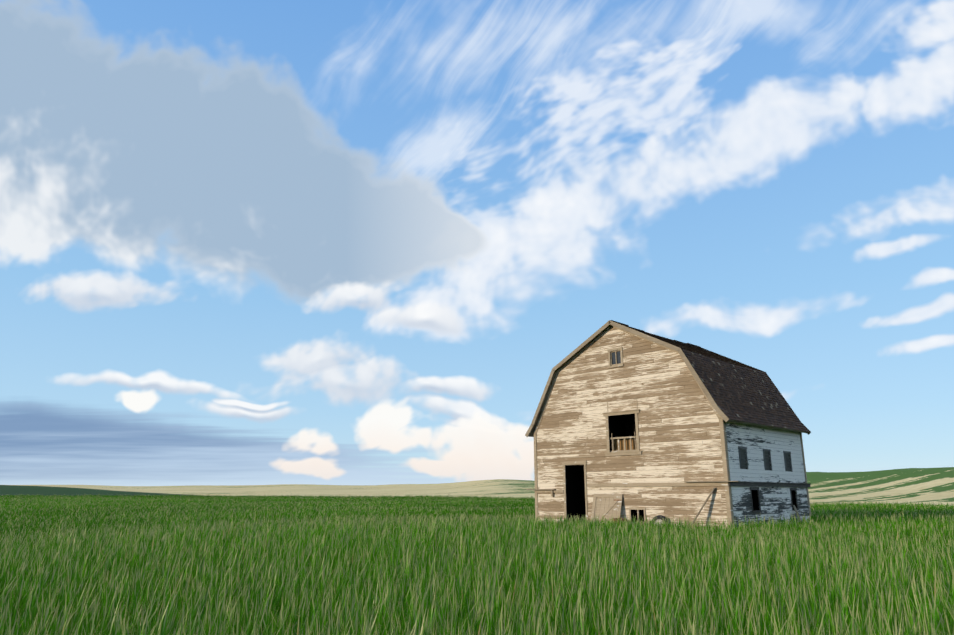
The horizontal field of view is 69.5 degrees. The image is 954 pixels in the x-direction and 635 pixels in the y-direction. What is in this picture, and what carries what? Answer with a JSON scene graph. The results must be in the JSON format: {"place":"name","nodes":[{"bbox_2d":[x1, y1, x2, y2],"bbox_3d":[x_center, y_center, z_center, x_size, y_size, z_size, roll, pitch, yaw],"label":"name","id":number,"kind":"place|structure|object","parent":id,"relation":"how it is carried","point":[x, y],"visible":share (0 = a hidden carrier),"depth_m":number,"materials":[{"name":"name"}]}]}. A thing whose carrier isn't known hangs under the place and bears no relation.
{"place":"outdoors","nodes":[
{"label":"outdoors","id":0,"kind":"place"},
{"bbox_2d":[0,494,953,634],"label":"grass field","id":1,"kind":"structure","parent":0,"point":[125,564],"depth_m":8.32,"materials":[{"name":"green plant"}]},
{"bbox_2d":[0,467,953,505],"bbox_3d":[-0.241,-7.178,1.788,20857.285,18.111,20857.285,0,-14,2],"label":"hills","id":2,"kind":"structure","parent":0,"point":[920,485],"depth_m":330.37,"materials":[{"name":"green plant"}]},
{"bbox_2d":[590,494,622,523],"bbox_3d":[5.196,7.866,27.671,0.462,1.473,1.400,14,-20,-43],"label":"wooden panel","id":3,"kind":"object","parent":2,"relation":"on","point":[608,505],"depth_m":27.77,"materials":[{"name":"brown wood"}]},
{"bbox_2d":[652,515,666,525],"bbox_3d":[6.899,7.837,25.933,0.337,0.725,0.740,14,-20,-43],"label":"tire","id":4,"kind":"object","parent":2,"relation":"on","point":[657,518],"visible":0.23,"depth_m":25.99,"materials":[{"name":"black rubber"}]},
{"bbox_2d":[525,320,810,528],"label":"barn","id":5,"kind":"structure","parent":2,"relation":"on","point":[644,423],"depth_m":27.75,"materials":[{"name":"beige wood"}]},
{"bbox_2d":[691,487,714,523],"bbox_3d":[7.987,6.989,24.677,1.289,1.750,0.152,-1,-14,4],"label":"leaning plank","id":6,"kind":"object","parent":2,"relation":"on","point":[703,505],"visible":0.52,"depth_m":24.69,"materials":[{"name":"beige wood"}]},
{"bbox_2d":[793,505,801,521],"bbox_3d":[12.991,8.100,27.663,0.112,1.063,0.677,2,-15,-8],"label":"leaning board","id":7,"kind":"object","parent":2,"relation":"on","point":[795,509],"visible":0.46,"depth_m":27.86,"materials":[{"name":"grey wood"}]},
{"bbox_2d":[0,0,953,485],"label":"sky","id":8,"kind":"structure","parent":0,"point":[243,242],"materials":[{"name":"blue"}]}
]}

